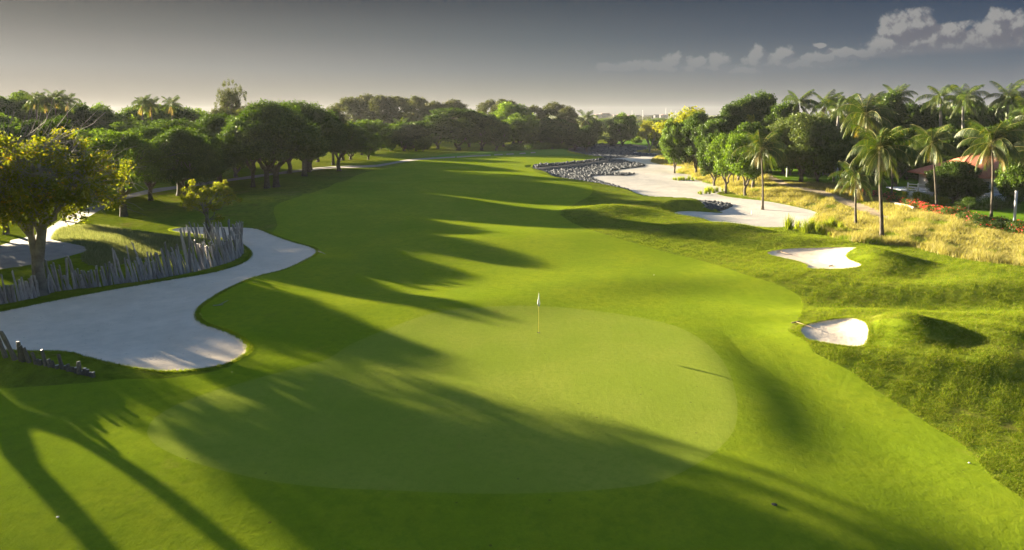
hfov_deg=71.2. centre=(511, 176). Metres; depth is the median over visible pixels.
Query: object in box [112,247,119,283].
timber post
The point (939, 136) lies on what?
coconut palm
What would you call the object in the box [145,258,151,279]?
timber post
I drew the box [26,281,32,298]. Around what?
timber post
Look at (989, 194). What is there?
pool terrace
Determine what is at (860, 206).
dirt track
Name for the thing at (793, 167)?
broadleaf tree
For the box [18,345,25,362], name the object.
timber post
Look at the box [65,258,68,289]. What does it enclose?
timber post
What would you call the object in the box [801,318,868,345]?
bunker sand
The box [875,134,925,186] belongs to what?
broadleaf tree
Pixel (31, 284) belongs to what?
timber post
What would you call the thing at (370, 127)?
broadleaf tree
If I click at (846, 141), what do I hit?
broadleaf tree
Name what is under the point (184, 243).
timber post
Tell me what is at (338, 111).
broadleaf tree
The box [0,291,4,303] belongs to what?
timber post
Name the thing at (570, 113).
broadleaf tree
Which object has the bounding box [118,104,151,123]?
broadleaf tree
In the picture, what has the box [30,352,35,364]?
timber post
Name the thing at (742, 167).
broadleaf tree
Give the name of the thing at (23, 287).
timber post
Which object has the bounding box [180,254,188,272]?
timber post
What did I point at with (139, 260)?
timber post
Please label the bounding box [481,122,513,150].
broadleaf tree
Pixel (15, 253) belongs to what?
cart path
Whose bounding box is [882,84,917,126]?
coconut palm
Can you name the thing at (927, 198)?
clipped hedge
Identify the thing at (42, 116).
broadleaf tree
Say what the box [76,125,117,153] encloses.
broadleaf tree
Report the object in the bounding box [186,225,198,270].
timber post
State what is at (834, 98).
coconut palm
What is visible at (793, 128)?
broadleaf tree
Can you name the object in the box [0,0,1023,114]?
sky
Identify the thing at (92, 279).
timber post
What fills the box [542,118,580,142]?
broadleaf tree
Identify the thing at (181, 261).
timber post
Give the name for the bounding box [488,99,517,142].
broadleaf tree
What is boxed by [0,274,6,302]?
timber post
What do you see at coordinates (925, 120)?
broadleaf tree
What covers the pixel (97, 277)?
timber post
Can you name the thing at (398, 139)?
broadleaf tree
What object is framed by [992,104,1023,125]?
broadleaf tree
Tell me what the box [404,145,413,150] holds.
bush
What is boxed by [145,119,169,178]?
broadleaf tree
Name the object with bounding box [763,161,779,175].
broadleaf tree
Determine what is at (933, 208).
flowering shrub
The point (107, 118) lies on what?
broadleaf tree
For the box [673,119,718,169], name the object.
broadleaf tree
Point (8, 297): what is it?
timber post
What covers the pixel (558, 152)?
tee lawn
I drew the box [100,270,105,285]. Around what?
timber post
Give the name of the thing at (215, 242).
timber post
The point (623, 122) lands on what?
broadleaf tree
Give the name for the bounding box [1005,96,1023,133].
coconut palm
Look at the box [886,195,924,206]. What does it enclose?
flowering shrub
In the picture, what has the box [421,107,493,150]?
broadleaf tree
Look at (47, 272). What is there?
timber post
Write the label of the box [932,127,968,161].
broadleaf tree
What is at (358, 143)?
broadleaf tree
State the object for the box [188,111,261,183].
broadleaf tree
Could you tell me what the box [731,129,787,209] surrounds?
coconut palm
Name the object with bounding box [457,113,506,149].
broadleaf tree
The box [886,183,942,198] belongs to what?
white balcony
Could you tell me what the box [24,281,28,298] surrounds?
timber post
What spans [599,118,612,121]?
broadleaf tree
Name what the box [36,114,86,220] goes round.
broadleaf tree
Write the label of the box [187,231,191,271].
timber post
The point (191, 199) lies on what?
young tree
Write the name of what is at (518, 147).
hedge
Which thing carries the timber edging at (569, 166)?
on the rock bed ground at (625, 145)
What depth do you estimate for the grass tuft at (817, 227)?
73.38 m
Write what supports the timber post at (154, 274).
on the rough ground at (254, 207)
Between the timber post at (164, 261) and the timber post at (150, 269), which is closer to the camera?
the timber post at (150, 269)
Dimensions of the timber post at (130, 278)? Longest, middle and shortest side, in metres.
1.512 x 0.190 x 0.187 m
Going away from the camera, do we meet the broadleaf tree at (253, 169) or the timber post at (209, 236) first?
the timber post at (209, 236)
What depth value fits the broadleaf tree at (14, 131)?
71.61 m
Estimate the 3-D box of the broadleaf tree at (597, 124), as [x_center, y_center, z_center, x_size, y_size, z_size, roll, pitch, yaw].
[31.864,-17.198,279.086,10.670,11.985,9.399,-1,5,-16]
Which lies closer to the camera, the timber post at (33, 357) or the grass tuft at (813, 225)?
the timber post at (33, 357)
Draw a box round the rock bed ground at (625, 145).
[533,144,732,210]
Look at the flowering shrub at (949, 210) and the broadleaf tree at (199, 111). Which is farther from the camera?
the broadleaf tree at (199, 111)
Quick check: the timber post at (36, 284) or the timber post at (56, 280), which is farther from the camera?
the timber post at (56, 280)
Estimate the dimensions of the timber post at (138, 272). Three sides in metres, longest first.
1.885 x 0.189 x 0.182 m
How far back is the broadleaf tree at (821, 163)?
119.97 m
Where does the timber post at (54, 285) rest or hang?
on the rough ground at (254, 207)
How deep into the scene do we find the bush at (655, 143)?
266.96 m
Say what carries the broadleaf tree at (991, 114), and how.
on the garden lawn at (903, 182)
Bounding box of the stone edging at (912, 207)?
[890,201,915,208]
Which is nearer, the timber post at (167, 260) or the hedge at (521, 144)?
the timber post at (167, 260)
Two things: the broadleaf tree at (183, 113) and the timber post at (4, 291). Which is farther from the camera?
the broadleaf tree at (183, 113)
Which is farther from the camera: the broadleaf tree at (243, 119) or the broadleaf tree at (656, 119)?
the broadleaf tree at (656, 119)
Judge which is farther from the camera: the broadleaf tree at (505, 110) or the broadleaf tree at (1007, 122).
the broadleaf tree at (505, 110)
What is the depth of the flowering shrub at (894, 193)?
104.20 m
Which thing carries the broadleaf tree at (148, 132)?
on the rough ground at (254, 207)
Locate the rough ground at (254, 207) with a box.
[0,115,1023,497]
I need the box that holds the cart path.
[0,152,535,268]
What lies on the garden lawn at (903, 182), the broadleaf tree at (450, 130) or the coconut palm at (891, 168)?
the coconut palm at (891, 168)
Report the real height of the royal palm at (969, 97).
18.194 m
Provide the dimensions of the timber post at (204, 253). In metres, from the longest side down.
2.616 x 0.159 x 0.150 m
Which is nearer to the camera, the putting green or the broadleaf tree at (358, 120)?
the putting green
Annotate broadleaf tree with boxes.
[0,91,43,121]
[0,113,24,138]
[0,121,50,234]
[12,119,43,140]
[33,97,65,125]
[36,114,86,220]
[56,102,97,127]
[70,103,124,128]
[74,128,112,198]
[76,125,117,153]
[79,128,184,216]
[103,112,127,124]
[108,125,174,200]
[109,120,149,132]
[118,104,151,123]
[125,104,174,124]
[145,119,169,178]
[145,124,227,207]
[150,116,236,195]
[156,105,199,121]
[188,108,206,120]
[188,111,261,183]
[208,107,238,118]
[215,98,309,188]
[220,114,275,186]
[221,99,332,187]
[229,160,250,176]
[235,108,250,166]
[274,101,292,173]
[284,98,352,175]
[306,104,347,171]
[326,104,348,164]
[326,120,371,170]
[330,96,370,120]
[334,119,366,159]
[342,125,372,159]
[348,93,384,122]
[352,119,383,154]
[354,119,382,136]
[355,132,383,159]
[361,95,406,123]
[376,119,391,149]
[380,96,415,123]
[382,121,424,150]
[399,121,432,150]
[400,95,429,121]
[418,100,450,143]
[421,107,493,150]
[423,121,447,148]
[442,98,468,142]
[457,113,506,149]
[475,99,497,114]
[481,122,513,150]
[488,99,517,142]
[489,101,535,142]
[502,112,542,143]
[527,104,545,141]
[536,117,558,143]
[541,101,571,121]
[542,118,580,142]
[558,105,578,133]
[563,126,586,149]
[573,125,599,151]
[582,119,606,146]
[589,119,607,131]
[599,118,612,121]
[606,112,639,145]
[635,120,661,152]
[645,118,667,123]
[651,105,714,134]
[657,117,684,172]
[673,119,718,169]
[677,110,714,172]
[693,118,733,175]
[695,133,723,185]
[704,132,738,192]
[717,101,747,133]
[721,132,767,195]
[730,121,782,187]
[731,93,763,130]
[743,114,756,125]
[744,89,777,126]
[762,100,803,173]
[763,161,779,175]
[766,112,844,181]
[778,163,796,174]
[791,126,847,181]
[818,118,842,131]
[828,130,857,181]
[833,110,854,136]
[844,138,882,181]
[853,110,889,140]
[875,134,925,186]
[878,89,914,137]
[891,103,919,135]
[901,102,954,135]
[909,138,944,181]
[924,160,981,203]
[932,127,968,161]
[938,106,966,130]
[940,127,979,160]
[948,88,988,131]
[966,126,1015,152]
[984,105,1005,126]
[991,96,1022,122]
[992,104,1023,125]
[996,118,1023,133]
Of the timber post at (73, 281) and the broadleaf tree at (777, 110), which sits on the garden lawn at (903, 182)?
the broadleaf tree at (777, 110)
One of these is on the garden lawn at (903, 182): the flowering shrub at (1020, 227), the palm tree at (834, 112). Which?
the palm tree at (834, 112)
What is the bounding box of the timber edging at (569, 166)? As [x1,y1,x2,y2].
[535,157,609,169]
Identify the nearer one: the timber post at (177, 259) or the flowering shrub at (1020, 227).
the timber post at (177, 259)
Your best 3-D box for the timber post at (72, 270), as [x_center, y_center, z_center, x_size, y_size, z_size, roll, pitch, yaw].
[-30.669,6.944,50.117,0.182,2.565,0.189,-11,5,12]
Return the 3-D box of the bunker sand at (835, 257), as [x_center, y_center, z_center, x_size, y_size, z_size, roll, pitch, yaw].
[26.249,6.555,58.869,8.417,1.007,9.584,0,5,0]
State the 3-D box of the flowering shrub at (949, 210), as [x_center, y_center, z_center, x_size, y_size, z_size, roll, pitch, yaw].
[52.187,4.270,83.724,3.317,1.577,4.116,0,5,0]
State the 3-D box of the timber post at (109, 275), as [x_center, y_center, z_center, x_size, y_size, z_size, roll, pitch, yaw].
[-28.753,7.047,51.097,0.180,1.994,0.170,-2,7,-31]
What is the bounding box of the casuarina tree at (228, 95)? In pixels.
[211,78,250,115]
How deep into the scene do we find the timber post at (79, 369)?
31.59 m
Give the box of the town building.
[601,113,609,117]
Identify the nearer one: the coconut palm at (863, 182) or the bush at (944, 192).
the coconut palm at (863, 182)
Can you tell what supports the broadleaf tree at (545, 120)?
on the rough ground at (254, 207)
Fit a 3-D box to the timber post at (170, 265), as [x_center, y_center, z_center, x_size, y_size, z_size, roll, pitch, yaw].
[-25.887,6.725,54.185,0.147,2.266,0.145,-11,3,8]
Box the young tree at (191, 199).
[179,179,241,239]
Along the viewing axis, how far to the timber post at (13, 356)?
32.33 m
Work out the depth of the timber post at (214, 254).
58.17 m
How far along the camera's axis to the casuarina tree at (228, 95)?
187.63 m
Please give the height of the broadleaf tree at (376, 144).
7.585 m
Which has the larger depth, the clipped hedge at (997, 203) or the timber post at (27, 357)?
the clipped hedge at (997, 203)
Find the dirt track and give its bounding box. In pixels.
[767,174,888,217]
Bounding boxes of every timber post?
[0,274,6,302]
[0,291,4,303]
[0,331,17,360]
[0,338,7,358]
[4,285,12,302]
[11,284,16,301]
[14,282,19,300]
[16,341,20,361]
[18,279,24,299]
[18,284,23,299]
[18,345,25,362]
[20,277,26,299]
[23,347,31,362]
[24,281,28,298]
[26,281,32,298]
[30,275,32,294]
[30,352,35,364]
[33,282,36,297]
[34,278,39,295]
[40,349,46,365]
[44,259,52,292]
[44,262,56,290]
[46,358,50,366]
[50,264,56,287]
[52,262,60,290]
[57,354,63,369]
[58,264,64,289]
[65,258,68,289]
[66,364,69,371]
[68,259,78,288]
[71,272,76,288]
[76,268,80,287]
[76,361,81,374]
[79,274,85,287]
[80,270,88,287]
[87,271,90,287]
[90,269,95,286]
[95,268,99,286]
[100,266,107,285]
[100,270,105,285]
[104,263,108,284]
[108,262,110,284]
[109,261,115,283]
[111,263,117,283]
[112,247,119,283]
[113,250,123,282]
[117,258,121,281]
[124,257,129,282]
[126,245,134,281]
[127,267,132,282]
[131,242,147,279]
[132,263,137,281]
[134,260,141,280]
[136,257,143,280]
[139,258,149,279]
[144,262,145,280]
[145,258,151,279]
[146,251,152,278]
[150,252,158,278]
[151,261,156,278]
[154,252,160,277]
[156,252,163,277]
[160,248,168,276]
[161,256,167,276]
[164,242,170,276]
[167,252,172,275]
[170,247,181,274]
[170,252,175,275]
[172,252,178,274]
[175,249,182,273]
[176,244,185,273]
[177,247,182,272]
[180,227,187,259]
[180,233,189,272]
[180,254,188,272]
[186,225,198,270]
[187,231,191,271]
[191,241,196,270]
[194,239,201,269]
[197,244,203,268]
[202,242,205,265]
[203,224,222,263]
[205,246,212,266]
[206,249,209,266]
[210,224,228,261]
[210,246,214,266]
[211,244,217,265]
[212,222,218,263]
[215,224,223,261]
[216,241,219,261]
[219,238,225,263]
[222,240,231,261]
[226,239,230,257]
[230,240,234,259]
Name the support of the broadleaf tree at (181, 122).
on the rough ground at (254, 207)
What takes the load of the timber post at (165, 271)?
on the rough ground at (254, 207)
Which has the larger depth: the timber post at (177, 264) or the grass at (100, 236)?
the grass at (100, 236)
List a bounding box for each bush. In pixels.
[383,138,395,150]
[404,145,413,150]
[412,136,433,150]
[604,138,617,144]
[631,137,642,143]
[650,136,661,147]
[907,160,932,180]
[925,175,958,198]
[955,177,990,199]
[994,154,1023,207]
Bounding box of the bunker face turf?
[851,253,929,347]
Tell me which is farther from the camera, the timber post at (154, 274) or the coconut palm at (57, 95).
the coconut palm at (57, 95)
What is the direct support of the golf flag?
on the putting green
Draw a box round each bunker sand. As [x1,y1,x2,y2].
[0,227,315,370]
[768,247,860,268]
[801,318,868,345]
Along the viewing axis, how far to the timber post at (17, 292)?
46.45 m
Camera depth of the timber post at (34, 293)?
47.39 m
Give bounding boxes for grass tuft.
[783,213,795,229]
[793,220,800,228]
[801,218,811,232]
[807,216,817,229]
[813,221,823,231]
[822,218,834,228]
[824,215,838,227]
[837,219,844,228]
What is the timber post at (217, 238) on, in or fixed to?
on the rough ground at (254, 207)
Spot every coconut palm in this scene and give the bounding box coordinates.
[19,90,48,120]
[30,93,59,119]
[43,89,69,117]
[55,93,81,121]
[129,94,157,119]
[138,96,163,120]
[158,95,182,119]
[393,116,408,147]
[574,109,597,128]
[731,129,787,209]
[781,89,820,174]
[804,89,849,174]
[828,161,887,223]
[833,93,862,126]
[836,91,898,197]
[846,124,923,236]
[875,129,907,194]
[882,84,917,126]
[907,123,960,205]
[955,118,1023,216]
[998,129,1023,167]
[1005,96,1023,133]
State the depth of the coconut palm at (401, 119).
257.02 m
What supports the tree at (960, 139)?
on the garden lawn at (903, 182)
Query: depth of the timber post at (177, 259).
54.78 m
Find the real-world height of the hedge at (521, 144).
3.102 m
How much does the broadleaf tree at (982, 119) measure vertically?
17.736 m
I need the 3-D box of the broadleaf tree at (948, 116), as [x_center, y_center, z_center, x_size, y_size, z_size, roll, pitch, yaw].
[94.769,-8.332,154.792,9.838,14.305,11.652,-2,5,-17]
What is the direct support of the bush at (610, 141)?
on the rock bed ground at (625, 145)
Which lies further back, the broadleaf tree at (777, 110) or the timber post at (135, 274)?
the broadleaf tree at (777, 110)
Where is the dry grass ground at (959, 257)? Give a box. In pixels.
[655,150,1019,265]
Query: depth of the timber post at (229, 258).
59.76 m
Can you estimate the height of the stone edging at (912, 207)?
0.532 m
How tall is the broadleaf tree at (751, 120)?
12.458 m
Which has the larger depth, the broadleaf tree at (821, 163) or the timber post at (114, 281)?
the broadleaf tree at (821, 163)
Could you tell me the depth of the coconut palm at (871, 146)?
67.98 m
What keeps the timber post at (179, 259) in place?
on the rough ground at (254, 207)
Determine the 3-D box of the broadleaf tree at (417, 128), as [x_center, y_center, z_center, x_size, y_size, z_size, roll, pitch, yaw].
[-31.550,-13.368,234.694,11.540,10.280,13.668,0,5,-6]
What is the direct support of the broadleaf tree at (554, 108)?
on the rough ground at (254, 207)
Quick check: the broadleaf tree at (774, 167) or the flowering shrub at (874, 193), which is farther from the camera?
the broadleaf tree at (774, 167)
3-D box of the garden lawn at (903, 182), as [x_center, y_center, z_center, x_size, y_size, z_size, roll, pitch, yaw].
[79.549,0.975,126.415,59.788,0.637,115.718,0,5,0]
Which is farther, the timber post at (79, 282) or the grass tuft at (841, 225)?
the grass tuft at (841, 225)
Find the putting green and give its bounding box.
[147,306,736,493]
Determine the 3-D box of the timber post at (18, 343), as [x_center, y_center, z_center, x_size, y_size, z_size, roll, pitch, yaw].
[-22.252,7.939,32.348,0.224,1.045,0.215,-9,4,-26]
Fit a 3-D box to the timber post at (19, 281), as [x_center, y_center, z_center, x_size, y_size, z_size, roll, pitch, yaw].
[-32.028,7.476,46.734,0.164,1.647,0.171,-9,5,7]
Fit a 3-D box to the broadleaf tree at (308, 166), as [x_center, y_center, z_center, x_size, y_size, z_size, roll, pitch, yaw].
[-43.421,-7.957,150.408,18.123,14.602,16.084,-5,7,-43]
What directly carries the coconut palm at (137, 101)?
on the rough ground at (254, 207)
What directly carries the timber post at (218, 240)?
on the rough ground at (254, 207)
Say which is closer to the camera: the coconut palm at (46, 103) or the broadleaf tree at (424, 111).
the coconut palm at (46, 103)
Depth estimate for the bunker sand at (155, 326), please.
42.66 m
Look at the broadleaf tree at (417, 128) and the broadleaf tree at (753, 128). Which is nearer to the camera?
the broadleaf tree at (753, 128)
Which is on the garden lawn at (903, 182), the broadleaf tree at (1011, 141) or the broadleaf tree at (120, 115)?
the broadleaf tree at (1011, 141)
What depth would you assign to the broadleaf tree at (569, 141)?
252.95 m
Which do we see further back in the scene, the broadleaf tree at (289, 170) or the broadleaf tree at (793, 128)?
the broadleaf tree at (289, 170)
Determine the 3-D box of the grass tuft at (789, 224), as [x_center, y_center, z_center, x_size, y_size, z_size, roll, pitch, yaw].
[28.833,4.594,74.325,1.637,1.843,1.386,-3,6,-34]
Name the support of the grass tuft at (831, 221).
on the dry grass ground at (959, 257)
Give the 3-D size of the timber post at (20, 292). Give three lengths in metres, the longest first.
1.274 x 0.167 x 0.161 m
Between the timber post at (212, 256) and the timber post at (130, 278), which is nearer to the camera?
the timber post at (130, 278)
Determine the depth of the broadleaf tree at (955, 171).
96.31 m
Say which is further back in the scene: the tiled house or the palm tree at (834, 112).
the palm tree at (834, 112)
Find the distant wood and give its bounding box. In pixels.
[348,116,829,135]
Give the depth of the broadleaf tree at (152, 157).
84.25 m
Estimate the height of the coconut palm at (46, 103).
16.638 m
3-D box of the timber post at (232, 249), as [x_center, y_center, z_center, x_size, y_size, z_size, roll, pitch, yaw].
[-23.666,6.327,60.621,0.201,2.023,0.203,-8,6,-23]
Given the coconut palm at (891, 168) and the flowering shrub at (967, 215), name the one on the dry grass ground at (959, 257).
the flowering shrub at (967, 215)
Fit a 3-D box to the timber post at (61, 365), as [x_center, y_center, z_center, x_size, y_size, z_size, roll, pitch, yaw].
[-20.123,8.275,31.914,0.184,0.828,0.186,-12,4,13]
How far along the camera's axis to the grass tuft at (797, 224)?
75.09 m
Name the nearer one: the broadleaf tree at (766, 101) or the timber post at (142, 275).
the timber post at (142, 275)
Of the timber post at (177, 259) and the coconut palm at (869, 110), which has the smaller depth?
the timber post at (177, 259)
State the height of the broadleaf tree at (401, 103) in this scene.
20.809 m
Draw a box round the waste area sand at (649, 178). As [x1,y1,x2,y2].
[593,148,817,226]
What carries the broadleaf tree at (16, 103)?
on the rough ground at (254, 207)
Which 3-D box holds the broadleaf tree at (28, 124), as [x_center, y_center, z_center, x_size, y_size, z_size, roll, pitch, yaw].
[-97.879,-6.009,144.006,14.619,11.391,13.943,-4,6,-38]
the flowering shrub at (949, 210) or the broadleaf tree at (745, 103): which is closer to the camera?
the flowering shrub at (949, 210)
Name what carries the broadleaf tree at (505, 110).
on the rough ground at (254, 207)
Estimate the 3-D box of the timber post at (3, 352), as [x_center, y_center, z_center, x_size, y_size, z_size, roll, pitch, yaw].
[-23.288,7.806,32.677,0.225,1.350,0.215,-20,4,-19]
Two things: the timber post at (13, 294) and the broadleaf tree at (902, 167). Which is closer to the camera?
the timber post at (13, 294)
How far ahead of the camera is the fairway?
27.70 m
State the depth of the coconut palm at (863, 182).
81.67 m
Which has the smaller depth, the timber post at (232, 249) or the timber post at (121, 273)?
the timber post at (121, 273)
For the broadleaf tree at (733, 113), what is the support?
on the dry grass ground at (959, 257)
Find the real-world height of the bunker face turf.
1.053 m
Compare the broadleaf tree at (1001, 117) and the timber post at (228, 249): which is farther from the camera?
the broadleaf tree at (1001, 117)
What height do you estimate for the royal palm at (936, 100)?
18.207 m
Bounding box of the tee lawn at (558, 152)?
[431,140,652,157]
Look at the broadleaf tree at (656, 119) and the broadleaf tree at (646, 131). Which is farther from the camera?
the broadleaf tree at (656, 119)
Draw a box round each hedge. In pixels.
[504,142,579,150]
[511,141,564,145]
[901,186,951,205]
[954,194,1023,209]
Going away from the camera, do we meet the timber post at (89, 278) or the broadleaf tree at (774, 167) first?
the timber post at (89, 278)
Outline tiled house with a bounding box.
[908,153,1017,199]
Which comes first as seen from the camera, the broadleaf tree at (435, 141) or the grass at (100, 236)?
the grass at (100, 236)
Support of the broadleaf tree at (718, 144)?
on the rough ground at (254, 207)
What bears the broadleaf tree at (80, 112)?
on the rough ground at (254, 207)
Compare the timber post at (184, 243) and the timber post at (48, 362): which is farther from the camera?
the timber post at (184, 243)
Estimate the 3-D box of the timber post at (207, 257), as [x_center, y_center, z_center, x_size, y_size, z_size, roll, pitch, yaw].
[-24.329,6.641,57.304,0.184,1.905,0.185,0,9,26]
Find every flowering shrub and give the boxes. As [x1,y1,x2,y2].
[866,190,890,197]
[883,191,896,197]
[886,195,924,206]
[910,201,932,208]
[922,204,954,214]
[939,206,969,215]
[954,211,987,221]
[970,215,1022,233]
[1004,219,1023,233]
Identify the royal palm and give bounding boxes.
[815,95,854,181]
[915,84,962,126]
[936,83,992,129]
[984,79,1023,121]
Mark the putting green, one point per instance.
(495, 400)
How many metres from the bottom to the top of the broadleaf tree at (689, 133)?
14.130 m
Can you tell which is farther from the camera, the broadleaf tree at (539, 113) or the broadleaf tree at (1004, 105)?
the broadleaf tree at (539, 113)
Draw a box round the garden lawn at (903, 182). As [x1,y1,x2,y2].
[767,168,1023,221]
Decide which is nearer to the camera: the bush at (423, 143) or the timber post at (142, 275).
the timber post at (142, 275)
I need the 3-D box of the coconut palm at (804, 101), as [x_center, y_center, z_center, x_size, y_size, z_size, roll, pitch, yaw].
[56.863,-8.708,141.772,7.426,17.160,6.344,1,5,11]
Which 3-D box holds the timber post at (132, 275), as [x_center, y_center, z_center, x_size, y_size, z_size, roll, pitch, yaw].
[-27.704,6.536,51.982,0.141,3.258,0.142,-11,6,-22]
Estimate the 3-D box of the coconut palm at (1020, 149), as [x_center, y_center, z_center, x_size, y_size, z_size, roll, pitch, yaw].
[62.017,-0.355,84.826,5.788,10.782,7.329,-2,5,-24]
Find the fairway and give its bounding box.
[0,156,1023,549]
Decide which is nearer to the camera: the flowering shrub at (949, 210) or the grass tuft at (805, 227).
the grass tuft at (805, 227)
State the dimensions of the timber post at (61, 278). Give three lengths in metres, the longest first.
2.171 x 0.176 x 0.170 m
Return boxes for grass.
[0,172,872,372]
[50,223,209,266]
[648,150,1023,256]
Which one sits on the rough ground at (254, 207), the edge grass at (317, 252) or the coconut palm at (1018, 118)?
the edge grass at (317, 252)
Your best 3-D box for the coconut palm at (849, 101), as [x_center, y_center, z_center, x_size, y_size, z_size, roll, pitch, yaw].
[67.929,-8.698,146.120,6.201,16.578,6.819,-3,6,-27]
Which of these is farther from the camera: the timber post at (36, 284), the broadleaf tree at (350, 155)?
the broadleaf tree at (350, 155)
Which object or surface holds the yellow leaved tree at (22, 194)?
on the rough ground at (254, 207)
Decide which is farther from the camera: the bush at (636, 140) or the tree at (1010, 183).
the bush at (636, 140)
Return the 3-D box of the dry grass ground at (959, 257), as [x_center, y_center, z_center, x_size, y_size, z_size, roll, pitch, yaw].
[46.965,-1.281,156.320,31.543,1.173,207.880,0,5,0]
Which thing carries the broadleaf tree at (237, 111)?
on the rough ground at (254, 207)
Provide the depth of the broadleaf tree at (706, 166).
128.77 m
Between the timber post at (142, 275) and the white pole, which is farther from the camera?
the white pole
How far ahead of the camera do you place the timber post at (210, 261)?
57.57 m
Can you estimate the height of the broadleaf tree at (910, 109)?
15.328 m
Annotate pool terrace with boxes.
[973,188,1019,202]
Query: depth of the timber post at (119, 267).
51.69 m
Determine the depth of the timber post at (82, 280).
50.19 m
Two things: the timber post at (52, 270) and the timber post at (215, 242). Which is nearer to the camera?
the timber post at (52, 270)
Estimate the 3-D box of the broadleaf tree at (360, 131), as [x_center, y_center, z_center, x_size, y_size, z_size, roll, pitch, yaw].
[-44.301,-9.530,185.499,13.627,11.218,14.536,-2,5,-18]
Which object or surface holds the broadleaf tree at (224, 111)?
on the rough ground at (254, 207)
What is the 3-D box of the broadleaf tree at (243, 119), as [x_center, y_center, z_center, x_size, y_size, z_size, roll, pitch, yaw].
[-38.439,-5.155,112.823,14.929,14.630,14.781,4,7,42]
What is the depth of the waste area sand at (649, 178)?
115.09 m
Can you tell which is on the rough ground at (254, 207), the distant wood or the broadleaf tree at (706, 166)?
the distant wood
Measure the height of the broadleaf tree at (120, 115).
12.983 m
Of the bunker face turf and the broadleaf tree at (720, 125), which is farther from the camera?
the broadleaf tree at (720, 125)
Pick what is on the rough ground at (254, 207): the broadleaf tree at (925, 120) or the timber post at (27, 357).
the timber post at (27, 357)
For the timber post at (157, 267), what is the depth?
53.20 m
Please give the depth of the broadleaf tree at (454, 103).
300.70 m
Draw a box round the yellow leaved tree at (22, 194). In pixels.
[0,99,164,295]
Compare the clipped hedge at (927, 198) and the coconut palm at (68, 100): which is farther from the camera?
the coconut palm at (68, 100)
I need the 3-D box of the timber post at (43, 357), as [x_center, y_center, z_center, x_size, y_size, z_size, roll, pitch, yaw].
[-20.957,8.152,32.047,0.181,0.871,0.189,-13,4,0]
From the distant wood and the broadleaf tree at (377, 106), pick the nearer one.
the broadleaf tree at (377, 106)
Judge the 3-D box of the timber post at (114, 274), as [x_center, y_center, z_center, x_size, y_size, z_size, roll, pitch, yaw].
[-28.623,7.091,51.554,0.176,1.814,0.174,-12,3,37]
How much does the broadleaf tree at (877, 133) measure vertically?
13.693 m
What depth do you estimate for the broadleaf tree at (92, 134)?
100.80 m
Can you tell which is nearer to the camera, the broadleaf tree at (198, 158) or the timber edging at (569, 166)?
the broadleaf tree at (198, 158)
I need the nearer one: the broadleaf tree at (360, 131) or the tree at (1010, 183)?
the tree at (1010, 183)
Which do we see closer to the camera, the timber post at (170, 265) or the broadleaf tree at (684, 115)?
the timber post at (170, 265)
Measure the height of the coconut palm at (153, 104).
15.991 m
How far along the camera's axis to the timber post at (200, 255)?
56.66 m
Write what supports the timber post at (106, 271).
on the rough ground at (254, 207)
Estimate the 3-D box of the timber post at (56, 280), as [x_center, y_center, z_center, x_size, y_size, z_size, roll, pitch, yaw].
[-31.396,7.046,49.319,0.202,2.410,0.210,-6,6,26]
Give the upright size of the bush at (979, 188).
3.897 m
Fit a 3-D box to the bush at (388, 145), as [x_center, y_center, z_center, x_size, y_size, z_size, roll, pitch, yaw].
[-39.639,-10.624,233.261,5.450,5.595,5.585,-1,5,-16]
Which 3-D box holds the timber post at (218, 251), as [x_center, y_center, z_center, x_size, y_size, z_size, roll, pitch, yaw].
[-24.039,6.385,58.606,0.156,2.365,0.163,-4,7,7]
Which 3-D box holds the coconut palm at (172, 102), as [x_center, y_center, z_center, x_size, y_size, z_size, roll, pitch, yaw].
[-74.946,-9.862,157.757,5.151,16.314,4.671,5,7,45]
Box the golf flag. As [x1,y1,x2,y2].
[537,292,539,332]
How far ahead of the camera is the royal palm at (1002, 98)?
127.23 m
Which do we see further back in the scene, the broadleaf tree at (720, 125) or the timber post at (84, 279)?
the broadleaf tree at (720, 125)
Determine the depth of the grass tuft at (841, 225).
79.10 m
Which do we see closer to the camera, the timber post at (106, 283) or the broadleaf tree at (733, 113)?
the timber post at (106, 283)
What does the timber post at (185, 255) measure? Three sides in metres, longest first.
3.690 x 0.204 x 0.196 m
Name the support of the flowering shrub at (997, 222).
on the dry grass ground at (959, 257)
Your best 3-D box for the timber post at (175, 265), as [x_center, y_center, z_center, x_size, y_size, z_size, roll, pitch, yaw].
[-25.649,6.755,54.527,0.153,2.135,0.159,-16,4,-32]
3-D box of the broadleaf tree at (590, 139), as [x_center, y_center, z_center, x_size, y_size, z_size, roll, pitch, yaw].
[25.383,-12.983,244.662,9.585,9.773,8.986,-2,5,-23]
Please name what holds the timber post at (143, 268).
on the rough ground at (254, 207)
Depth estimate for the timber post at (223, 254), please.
58.98 m
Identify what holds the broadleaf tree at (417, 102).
on the rough ground at (254, 207)
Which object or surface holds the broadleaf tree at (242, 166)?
on the rough ground at (254, 207)
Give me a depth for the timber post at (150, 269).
52.88 m
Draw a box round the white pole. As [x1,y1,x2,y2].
[1013,191,1017,222]

